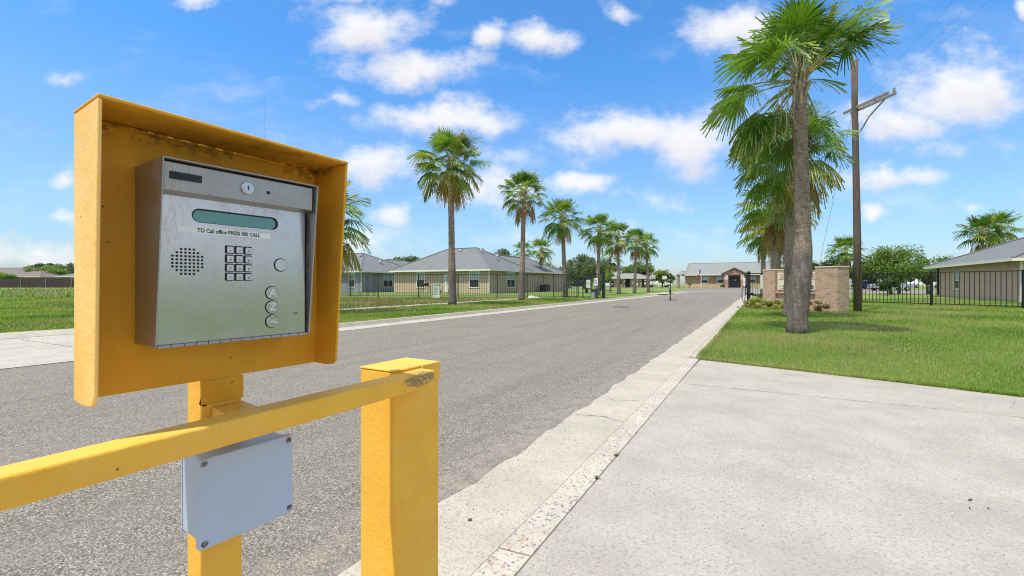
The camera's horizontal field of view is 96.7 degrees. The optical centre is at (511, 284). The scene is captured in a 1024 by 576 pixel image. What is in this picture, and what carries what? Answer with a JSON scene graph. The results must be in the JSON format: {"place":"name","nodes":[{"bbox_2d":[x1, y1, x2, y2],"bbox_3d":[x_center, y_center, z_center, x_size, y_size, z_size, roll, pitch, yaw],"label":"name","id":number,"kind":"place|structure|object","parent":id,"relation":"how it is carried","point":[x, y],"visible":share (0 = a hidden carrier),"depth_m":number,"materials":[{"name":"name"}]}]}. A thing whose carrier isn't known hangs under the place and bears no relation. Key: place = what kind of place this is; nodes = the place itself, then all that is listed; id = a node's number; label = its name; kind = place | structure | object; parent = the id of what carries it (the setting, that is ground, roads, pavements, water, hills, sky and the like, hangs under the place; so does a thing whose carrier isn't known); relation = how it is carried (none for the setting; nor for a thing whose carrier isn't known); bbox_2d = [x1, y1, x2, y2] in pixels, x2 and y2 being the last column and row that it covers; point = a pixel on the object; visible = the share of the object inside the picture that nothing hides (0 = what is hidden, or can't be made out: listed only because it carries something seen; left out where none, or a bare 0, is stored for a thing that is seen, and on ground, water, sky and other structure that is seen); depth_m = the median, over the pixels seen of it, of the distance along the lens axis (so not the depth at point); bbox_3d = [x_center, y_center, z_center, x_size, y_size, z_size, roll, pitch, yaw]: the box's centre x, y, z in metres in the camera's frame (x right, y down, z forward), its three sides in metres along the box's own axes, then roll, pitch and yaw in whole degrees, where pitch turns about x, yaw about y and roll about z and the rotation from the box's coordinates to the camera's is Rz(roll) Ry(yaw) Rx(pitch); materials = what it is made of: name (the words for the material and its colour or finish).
{"place":"outdoors","nodes":[
{"label":"outdoors","id":0,"kind":"place"},
{"bbox_2d":[0,305,73,332],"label":"lawn","id":1,"kind":"structure","parent":0,"point":[35,323],"depth_m":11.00,"materials":[{"name":"green plant"}]},
{"bbox_2d":[55,273,73,278],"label":"house","id":2,"kind":"structure","parent":0,"point":[65,276],"depth_m":110.00,"materials":[{"name":"grey brick"}]},
{"bbox_2d":[0,292,746,575],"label":"road","id":3,"kind":"structure","parent":0,"point":[503,376],"depth_m":3.76,"materials":[{"name":"grey asphalt"}]},
{"bbox_2d":[276,305,731,575],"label":"road edge","id":4,"kind":"object","parent":3,"relation":"on","point":[336,557],"visible":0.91,"depth_m":2.84,"materials":[{"name":"concrete"}]},
{"bbox_2d":[337,295,746,575],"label":"gutter","id":5,"kind":"object","parent":3,"relation":"on","point":[538,476],"visible":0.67,"depth_m":2.63,"materials":[{"name":"concrete"}]},
{"bbox_2d":[441,347,676,528],"bbox_3d":[1.730,1.092,5.656,0.385,0.004,8.984,0,0,29],"label":"grit","id":6,"kind":"object","parent":5,"relation":"on","point":[541,446],"visible":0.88,"depth_m":2.87,"materials":[{"name":"grey stone"}]},
{"bbox_2d":[669,273,670,299],"bbox_3d":[11.189,0.170,32.182,0.151,1.820,3.756,0,0,19],"label":"gate leaf post","id":7,"kind":"object","parent":3,"relation":"on","point":[669,286],"visible":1,"depth_m":30.46,"materials":[{"name":"black metal"}]},
{"bbox_2d":[1,284,936,575],"bbox_3d":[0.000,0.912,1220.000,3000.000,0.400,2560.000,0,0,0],"label":"ground","id":8,"kind":"structure","parent":0,"point":[655,288],"depth_m":81.04,"materials":[{"name":"green plant"}]},
{"bbox_2d":[0,272,16,278],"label":"tree","id":9,"kind":"object","parent":8,"relation":"on","point":[3,275],"visible":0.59,"depth_m":109.06,"materials":[{"name":"green plant"}]},
{"bbox_2d":[23,262,45,267],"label":"tree","id":10,"kind":"object","parent":8,"relation":"on","point":[38,265],"visible":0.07,"depth_m":120.32,"materials":[{"name":"green plant"}]},
{"bbox_2d":[0,268,69,278],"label":"house","id":11,"kind":"structure","parent":8,"relation":"on","point":[22,273],"depth_m":114.28,"materials":[{"name":"grey brick"}]},
{"bbox_2d":[0,334,73,368],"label":"apron","id":12,"kind":"object","parent":8,"relation":"on","point":[13,355],"depth_m":7.51,"materials":[{"name":"concrete"}]},
{"bbox_2d":[0,278,73,287],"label":"board fence","id":13,"kind":"object","parent":8,"relation":"on","point":[37,282],"visible":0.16,"depth_m":95.00,"materials":[{"name":"wood"}]},
{"bbox_2d":[0,286,73,297],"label":"tall grass","id":14,"kind":"structure","parent":8,"relation":"on","point":[39,292],"depth_m":36.75,"materials":[{"name":"green plant"}]},
{"bbox_2d":[0,328,73,338],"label":"apron kerb","id":15,"kind":"structure","parent":8,"relation":"on","point":[34,333],"depth_m":9.63,"materials":[{"name":"concrete"}]},
{"bbox_2d":[23,265,70,274],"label":"tree","id":16,"kind":"object","parent":8,"relation":"on","point":[57,270],"visible":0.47,"depth_m":117.34,"materials":[{"name":"green plant"}]},
{"bbox_2d":[42,262,73,272],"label":"tree","id":17,"kind":"object","parent":8,"relation":"on","point":[70,267],"visible":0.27,"depth_m":132.96,"materials":[{"name":"green plant"}]},
{"bbox_2d":[0,93,439,575],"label":"barrier frame","id":18,"kind":"object","parent":8,"relation":"on","point":[117,141],"visible":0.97,"depth_m":0.87,"materials":[{"name":"yellow paint"}]},
{"bbox_2d":[135,156,318,348],"bbox_3d":[-0.526,-0.049,0.865,0.122,0.309,0.270,0,0,34],"label":"intercom","id":19,"kind":"object","parent":18,"relation":"attached to","point":[223,255],"visible":1,"depth_m":0.81,"materials":[{"name":"metal"}]},
{"bbox_2d":[181,432,292,550],"bbox_3d":[-0.533,0.387,0.887,0.088,0.160,0.172,0,0,34],"label":"junction box","id":20,"kind":"object","parent":18,"relation":"attached to","point":[231,491],"visible":0.94,"depth_m":0.84,"materials":[{"name":"grey plastic"}]},
{"bbox_2d":[341,253,409,291],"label":"house","id":21,"kind":"structure","parent":8,"relation":"on","point":[371,265],"depth_m":59.04,"materials":[{"name":"grey"}]},
{"bbox_2d":[350,273,354,287],"bbox_3d":[-20.058,-0.530,56.974,1.220,1.880,0.050,0,0,29],"label":"window","id":22,"kind":"structure","parent":21,"relation":"in","point":[353,274],"depth_m":56.84,"materials":[{"name":"white glass"}]},
{"bbox_2d":[383,273,392,286],"bbox_3d":[-16.385,-0.530,60.174,0.050,1.880,1.820,0,0,29],"label":"window","id":23,"kind":"structure","parent":21,"relation":"in","point":[386,277],"depth_m":60.15,"materials":[{"name":"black glass"}]},
{"bbox_2d":[393,254,419,261],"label":"tree","id":24,"kind":"object","parent":8,"relation":"on","point":[409,259],"visible":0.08,"depth_m":82.53,"materials":[{"name":"green plant"}]},
{"bbox_2d":[341,291,601,308],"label":"dry verge","id":25,"kind":"structure","parent":8,"relation":"on","point":[464,297],"depth_m":35.17,"materials":[{"name":"green plant"}]},
{"bbox_2d":[27,296,503,308],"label":"dry grass","id":26,"kind":"structure","parent":25,"relation":"on","point":[351,302],"depth_m":25.80,"materials":[{"name":"green plant"}]},
{"bbox_2d":[433,284,440,298],"bbox_3d":[-5.420,0.490,32.792,0.520,1.060,0.415,0,0,0],"label":"utility pedestal","id":27,"kind":"object","parent":25,"relation":"on","point":[436,290],"visible":0.89,"depth_m":32.62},
{"bbox_2d":[340,274,578,297],"bbox_3d":[-5.932,0.140,35.405,21.977,1.860,2.694,0,0,15],"label":"metal fence","id":28,"kind":"object","parent":25,"relation":"on","point":[349,286],"visible":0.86,"depth_m":34.97,"materials":[{"name":"black metal"}]},
{"bbox_2d":[527,238,555,269],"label":"palm tree","id":29,"kind":"object","parent":25,"relation":"on","point":[541,251],"visible":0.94,"depth_m":61.70,"materials":[{"name":"green plant"}]},
{"bbox_2d":[566,253,609,292],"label":"tree","id":30,"kind":"object","parent":25,"relation":"on","point":[584,264],"visible":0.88,"depth_m":51.70,"materials":[{"name":"green plant"}]},
{"bbox_2d":[340,291,663,321],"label":"verge","id":31,"kind":"structure","parent":8,"relation":"on","point":[629,294],"depth_m":41.25,"materials":[{"name":"green plant"}]},
{"bbox_2d":[342,180,372,281],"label":"palm tree","id":32,"kind":"object","parent":31,"relation":"on","point":[346,259],"visible":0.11,"depth_m":15.95,"materials":[{"name":"green plant"}]},
{"bbox_2d":[407,125,492,304],"bbox_3d":[-3.026,-3.289,22.129,3.581,8.675,3.816,0,0,21],"label":"palm tree","id":33,"kind":"object","parent":31,"relation":"on","point":[452,185],"visible":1,"depth_m":21.75,"materials":[{"name":"green plant"}]},
{"bbox_2d":[339,297,615,322],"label":"grass","id":34,"kind":"structure","parent":31,"relation":"on","point":[392,311],"depth_m":18.38,"materials":[{"name":"green plant"}]},
{"bbox_2d":[497,170,549,299],"bbox_3d":[0.741,-3.024,28.356,3.342,8.147,3.216,0,0,0],"label":"palm tree","id":35,"kind":"object","parent":31,"relation":"on","point":[523,178],"visible":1,"depth_m":28.25,"materials":[{"name":"green plant"}]},
{"bbox_2d":[537,197,587,297],"bbox_3d":[3.850,-2.802,34.776,3.941,7.711,3.786,0,0,0],"label":"palm tree","id":36,"kind":"object","parent":31,"relation":"on","point":[562,230],"visible":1,"depth_m":34.52,"materials":[{"name":"green plant"}]},
{"bbox_2d":[582,273,604,297],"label":"pedestrian gate","id":37,"kind":"structure","parent":31,"relation":"on","point":[603,284],"depth_m":32.74,"materials":[{"name":"black metal"}]},
{"bbox_2d":[579,212,619,294],"bbox_3d":[7.944,-2.764,41.451,3.512,7.632,3.595,0,0,-17],"label":"palm tree","id":38,"kind":"object","parent":31,"relation":"on","point":[599,238],"visible":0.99,"depth_m":41.25,"materials":[{"name":"green plant"}]},
{"bbox_2d":[622,227,650,292],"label":"palm tree","id":39,"kind":"object","parent":31,"relation":"on","point":[636,252],"visible":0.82,"depth_m":53.20,"materials":[{"name":"green plant"}]},
{"bbox_2d":[633,232,659,291],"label":"palm tree","id":40,"kind":"object","parent":31,"relation":"on","point":[647,254],"visible":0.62,"depth_m":59.86,"materials":[{"name":"green plant"}]},
{"bbox_2d":[490,248,514,255],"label":"tree","id":41,"kind":"object","parent":8,"relation":"on","point":[502,251],"visible":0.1,"depth_m":85.15,"materials":[{"name":"green plant"}]},
{"bbox_2d":[339,292,682,327],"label":"kerb","id":42,"kind":"structure","parent":8,"relation":"on","point":[358,323],"depth_m":15.93,"materials":[{"name":"concrete"}]},
{"bbox_2d":[338,292,687,330],"bbox_3d":[9.718,1.094,36.307,0.680,0.001,58.991,0,0,29],"label":"gutter","id":43,"kind":"object","parent":8,"relation":"on","point":[397,323],"visible":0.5,"depth_m":15.46,"materials":[{"name":"concrete"}]},
{"bbox_2d":[513,241,533,257],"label":"palm tree","id":44,"kind":"object","parent":8,"relation":"on","point":[518,247],"visible":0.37,"depth_m":77.84,"materials":[{"name":"green plant"}]},
{"bbox_2d":[568,280,590,287],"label":"parked car","id":45,"kind":"object","parent":8,"relation":"on","point":[574,284],"visible":0.49,"depth_m":81.16,"materials":[{"name":"paint"}]},
{"bbox_2d":[471,358,698,575],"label":"kerb strip","id":46,"kind":"object","parent":8,"relation":"on","point":[517,548],"visible":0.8,"depth_m":2.30,"materials":[{"name":"grey concrete"}]},
{"bbox_2d":[590,270,613,288],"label":"tree","id":47,"kind":"object","parent":8,"relation":"on","point":[607,276],"visible":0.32,"depth_m":69.55,"materials":[{"name":"green plant"}]},
{"bbox_2d":[605,281,616,286],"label":"parked car","id":48,"kind":"object","parent":8,"relation":"on","point":[608,284],"visible":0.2,"depth_m":103.04,"materials":[{"name":"white paint"}]},
{"bbox_2d":[620,260,655,286],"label":"tree","id":49,"kind":"object","parent":8,"relation":"on","point":[641,268],"visible":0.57,"depth_m":110.34,"materials":[{"name":"green plant"}]},
{"bbox_2d":[644,278,675,285],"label":"tree","id":50,"kind":"object","parent":8,"relation":"on","point":[667,280],"visible":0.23,"depth_m":158.36,"materials":[{"name":"green plant"}]},
{"bbox_2d":[650,282,671,286],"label":"parked truck","id":51,"kind":"object","parent":8,"relation":"on","point":[652,284],"visible":0.62,"depth_m":106.10,"materials":[{"name":"white paint"}]},
{"bbox_2d":[653,269,674,287],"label":"tree","id":52,"kind":"object","parent":8,"relation":"on","point":[658,274],"visible":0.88,"depth_m":99.24,"materials":[{"name":"green plant"}]},
{"bbox_2d":[689,293,754,360],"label":"kerb","id":53,"kind":"structure","parent":8,"relation":"on","point":[696,352],"depth_m":8.53,"materials":[{"name":"concrete"}]},
{"bbox_2d":[696,304,744,358],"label":"kerb grass","id":54,"kind":"structure","parent":53,"relation":"on","point":[712,342],"depth_m":9.09,"materials":[{"name":"green plant"}]},
{"bbox_2d":[675,261,816,287],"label":"office building","id":55,"kind":"structure","parent":8,"relation":"on","point":[726,274],"depth_m":89.19,"materials":[{"name":"grey brick"}]},
{"bbox_2d":[701,277,707,282],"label":"window","id":56,"kind":"structure","parent":55,"relation":"in","point":[703,279],"depth_m":89.62,"materials":[{"name":"white glass"}]},
{"bbox_2d":[717,277,723,282],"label":"window","id":57,"kind":"structure","parent":55,"relation":"in","point":[719,279],"depth_m":88.23,"materials":[{"name":"grey glass"}]},
{"bbox_2d":[729,277,740,287],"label":"door","id":58,"kind":"structure","parent":55,"relation":"in","point":[734,282],"depth_m":86.97,"materials":[{"name":"black glass"}]},
{"bbox_2d":[812,256,862,272],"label":"tree","id":59,"kind":"object","parent":8,"relation":"on","point":[829,262],"visible":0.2,"depth_m":77.14,"materials":[{"name":"green plant"}]},
{"bbox_2d":[850,280,878,288],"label":"parked car","id":60,"kind":"object","parent":8,"relation":"on","point":[867,282],"visible":0.2,"depth_m":77.39,"materials":[{"name":"blue paint"}]},
{"bbox_2d":[849,265,889,281],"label":"tree","id":61,"kind":"object","parent":8,"relation":"on","point":[867,276],"visible":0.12,"depth_m":76.74,"materials":[{"name":"green plant"}]},
{"bbox_2d":[871,251,930,293],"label":"tree","id":62,"kind":"object","parent":8,"relation":"on","point":[908,259],"visible":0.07,"depth_m":51.44,"materials":[{"name":"green plant"}]},
{"bbox_2d":[908,279,936,287],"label":"parked truck","id":63,"kind":"object","parent":8,"relation":"on","point":[921,283],"visible":0.31,"depth_m":87.14,"materials":[{"name":"white paint"}]},
{"bbox_2d":[909,252,953,293],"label":"tree","id":64,"kind":"object","parent":8,"relation":"on","point":[923,278],"visible":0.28,"depth_m":50.30,"materials":[{"name":"green plant"}]},
{"bbox_2d":[340,292,630,296],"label":"house lawn","id":65,"kind":"structure","parent":0,"point":[408,294],"depth_m":44.63,"materials":[{"name":"green plant"}]},
{"bbox_2d":[388,247,561,292],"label":"house","id":66,"kind":"structure","parent":65,"relation":"on","point":[472,260],"depth_m":54.26,"materials":[{"name":"beige"}]},
{"bbox_2d":[416,272,424,287],"bbox_3d":[-10.857,-0.530,54.070,1.370,1.880,0.050,0,0,29],"label":"window","id":67,"kind":"structure","parent":66,"relation":"in","point":[422,276],"depth_m":54.04,"materials":[{"name":"white glass"}]},
{"bbox_2d":[444,275,447,291],"bbox_3d":[-7.310,-0.120,52.115,1.050,2.100,0.056,0,0,29],"label":"door","id":68,"kind":"structure","parent":66,"relation":"in","point":[445,276],"depth_m":52.24,"materials":[{"name":"white glass"}]},
{"bbox_2d":[469,271,479,287],"bbox_3d":[-4.177,-0.530,50.394,1.420,1.880,0.050,0,0,29],"label":"window","id":69,"kind":"structure","parent":66,"relation":"in","point":[473,277],"depth_m":50.39,"materials":[{"name":"white glass"}]},
{"bbox_2d":[506,272,514,287],"bbox_3d":[-0.140,-0.530,53.737,0.050,1.880,2.020,0,0,29],"label":"window","id":70,"kind":"structure","parent":66,"relation":"in","point":[512,277],"depth_m":53.91,"materials":[{"name":"white glass"}]},
{"bbox_2d":[540,284,550,291],"bbox_3d":[4.402,0.489,59.970,1.000,0.981,1.400,0,0,29],"label":"air conditioner","id":71,"kind":"object","parent":65,"relation":"on","point":[543,288],"visible":0.86,"depth_m":59.47,"materials":[{"name":"black metal"}]},
{"bbox_2d":[601,247,622,291],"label":"palm tree","id":72,"kind":"object","parent":65,"relation":"on","point":[613,266],"visible":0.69,"depth_m":55.75,"materials":[{"name":"green plant"}]},
{"bbox_2d":[606,222,635,293],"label":"palm tree","id":73,"kind":"object","parent":65,"relation":"on","point":[618,247],"visible":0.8,"depth_m":47.38,"materials":[{"name":"green plant"}]},
{"bbox_2d":[343,292,631,309],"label":"sidewalk","id":74,"kind":"structure","parent":0,"point":[433,304],"depth_m":22.76,"materials":[{"name":"concrete"}]},
{"bbox_2d":[0,0,1023,283],"label":"sky","id":75,"kind":"structure","parent":0,"point":[609,101],"materials":[{"name":"blue"}]},
{"bbox_2d":[609,273,649,287],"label":"house","id":76,"kind":"structure","parent":0,"point":[627,279],"depth_m":100.05,"materials":[{"name":"grey brick"}]},
{"bbox_2d":[517,383,1023,575],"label":"driveway","id":77,"kind":"structure","parent":0,"point":[696,480],"depth_m":2.30,"materials":[{"name":"concrete"}]},
{"bbox_2d":[515,359,698,575],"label":"joint dirt","id":78,"kind":"structure","parent":77,"relation":"on","point":[518,572],"depth_m":2.37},
{"bbox_2d":[673,288,936,293],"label":"cross street","id":79,"kind":"structure","parent":0,"point":[728,290],"depth_m":70.91,"materials":[{"name":"grey asphalt"}]},
{"bbox_2d":[867,280,913,290],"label":"parked truck","id":80,"kind":"object","parent":79,"relation":"on","point":[904,286],"visible":0.38,"depth_m":69.04,"materials":[{"name":"silver metal"}]},
{"bbox_2d":[703,293,1023,395],"bbox_3d":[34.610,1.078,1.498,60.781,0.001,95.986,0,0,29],"label":"lawn","id":81,"kind":"structure","parent":0,"point":[923,296],"depth_m":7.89,"materials":[{"name":"green plant"}]},
{"bbox_2d":[742,271,762,300],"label":"vehicle gate","id":82,"kind":"structure","parent":81,"relation":"on","point":[749,293],"depth_m":27.49,"materials":[{"name":"black metal"}]},
{"bbox_2d":[760,275,762,288],"bbox_3d":[15.273,-0.150,27.027,0.930,0.820,0.013,0,0,29],"label":"sign board","id":83,"kind":"object","parent":82,"relation":"attached to","point":[761,281],"visible":0.12,"depth_m":27.22,"materials":[{"name":"white"}]},
{"bbox_2d":[736,219,778,297],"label":"palm tree","id":84,"kind":"object","parent":81,"relation":"on","point":[763,265],"visible":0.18,"depth_m":35.44,"materials":[{"name":"green plant"}]},
{"bbox_2d":[733,177,822,268],"bbox_3d":[13.787,-2.439,23.920,3.913,7.138,4.012,0,0,44],"label":"palm tree","id":85,"kind":"object","parent":81,"relation":"on","point":[774,239],"visible":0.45,"depth_m":23.87,"materials":[{"name":"green plant"}]},
{"bbox_2d":[743,204,813,268],"bbox_3d":[15.956,-1.952,27.474,4.168,6.165,3.686,0,0,-43],"label":"palm tree","id":86,"kind":"object","parent":81,"relation":"on","point":[781,256],"visible":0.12,"depth_m":27.64,"materials":[{"name":"green plant"}]},
{"bbox_2d":[725,99,860,316],"bbox_3d":[9.019,-2.362,14.764,3.653,6.983,3.681,0,0,37],"label":"palm tree","id":87,"kind":"object","parent":81,"relation":"on","point":[785,195],"visible":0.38,"depth_m":14.51,"materials":[{"name":"green plant"}]},
{"bbox_2d":[700,0,904,333],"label":"palm tree","id":88,"kind":"object","parent":81,"relation":"on","point":[804,28],"visible":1,"depth_m":9.97,"materials":[{"name":"green plant"}]},
{"bbox_2d":[762,266,849,311],"bbox_3d":[12.589,0.198,19.729,0.660,1.845,3.670,0,0,-16],"label":"entrance sign","id":89,"kind":"object","parent":81,"relation":"on","point":[830,284],"visible":0.59,"depth_m":18.46,"materials":[{"name":"brick"}]},
{"bbox_2d":[825,235,869,270],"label":"palm tree","id":90,"kind":"object","parent":81,"relation":"on","point":[846,241],"visible":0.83,"depth_m":49.77,"materials":[{"name":"green plant"}]},
{"bbox_2d":[680,360,1023,417],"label":"driveway edge slab","id":91,"kind":"structure","parent":81,"relation":"on","point":[737,376],"depth_m":4.67,"materials":[{"name":"concrete"}]},
{"bbox_2d":[697,355,1023,396],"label":"grass edge","id":92,"kind":"object","parent":91,"relation":"on","point":[942,385],"depth_m":4.96,"materials":[{"name":"green plant"}]},
{"bbox_2d":[843,57,896,311],"bbox_3d":[13.665,-3.930,17.545,0.549,10.261,2.000,0,0,-5],"label":"utility pole","id":93,"kind":"object","parent":81,"relation":"on","point":[857,260],"visible":0.84,"depth_m":17.90,"materials":[{"name":"brown wood"}]},
{"bbox_2d":[875,275,897,291],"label":"tree","id":94,"kind":"object","parent":81,"relation":"on","point":[890,282],"visible":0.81,"depth_m":41.62,"materials":[{"name":"green plant"}]},
{"bbox_2d":[861,243,930,294],"bbox_3d":[39.777,-1.545,48.130,5.227,5.457,6.384,0,0,-25],"label":"tree","id":95,"kind":"object","parent":81,"relation":"on","point":[876,264],"visible":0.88,"depth_m":47.04,"materials":[{"name":"green plant"}]},
{"bbox_2d":[849,270,1023,307],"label":"metal fence","id":96,"kind":"object","parent":81,"relation":"on","point":[1022,288],"visible":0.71,"depth_m":22.67,"materials":[{"name":"black metal"}]},
{"bbox_2d":[952,215,1014,252],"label":"palm tree","id":97,"kind":"object","parent":81,"relation":"on","point":[981,238],"visible":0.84,"depth_m":41.75,"materials":[{"name":"green plant"}]},
{"bbox_2d":[966,209,1023,248],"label":"palm tree","id":98,"kind":"object","parent":81,"relation":"on","point":[1001,216],"visible":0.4,"depth_m":42.45,"materials":[{"name":"green plant"}]},
{"bbox_2d":[924,237,1023,301],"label":"house","id":99,"kind":"structure","parent":0,"point":[1008,256],"depth_m":32.02,"materials":[{"name":"brown"}]},
{"bbox_2d":[954,271,958,289],"bbox_3d":[35.047,-0.295,35.861,0.050,1.470,1.220,0,0,29],"label":"window","id":100,"kind":"structure","parent":99,"relation":"in","point":[956,272],"depth_m":35.85,"materials":[{"name":"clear glass"}]},
{"label":"flower bed","id":101,"kind":"structure","parent":0,"visible":0},
{"bbox_2d":[743,297,757,306],"bbox_3d":[11.040,0.854,20.928,0.611,0.550,0.676,0,0,0],"label":"flowering shrub","id":102,"kind":"object","parent":101,"relation":"on","point":[747,303],"visible":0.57,"depth_m":21.03,"materials":[{"name":"green plant"}]},
{"bbox_2d":[749,297,764,307],"bbox_3d":[10.882,0.809,20.246,0.674,0.482,0.533,0,0,-37],"label":"flowering shrub","id":103,"kind":"object","parent":101,"relation":"on","point":[754,301],"visible":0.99,"depth_m":20.17,"materials":[{"name":"green plant"}]},
{"bbox_2d":[762,299,780,308],"bbox_3d":[11.126,0.841,19.463,0.723,0.470,0.710,0,0,-37],"label":"flowering shrub","id":104,"kind":"object","parent":101,"relation":"on","point":[768,302],"visible":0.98,"depth_m":19.36,"materials":[{"name":"green plant"}]},
{"bbox_2d":[813,300,830,310],"bbox_3d":[12.064,0.862,17.771,0.515,0.545,0.760,0,0,-22],"label":"flowering shrub","id":105,"kind":"object","parent":101,"relation":"on","point":[817,306],"visible":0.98,"depth_m":17.72,"materials":[{"name":"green plant"}]},
{"label":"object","id":106,"kind":"structure","parent":0,"visible":0},
{"bbox_2d":[0,296,73,310],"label":"grass","id":107,"kind":"structure","parent":106,"relation":"on","point":[14,302],"depth_m":24.98,"materials":[{"name":"green plant"}]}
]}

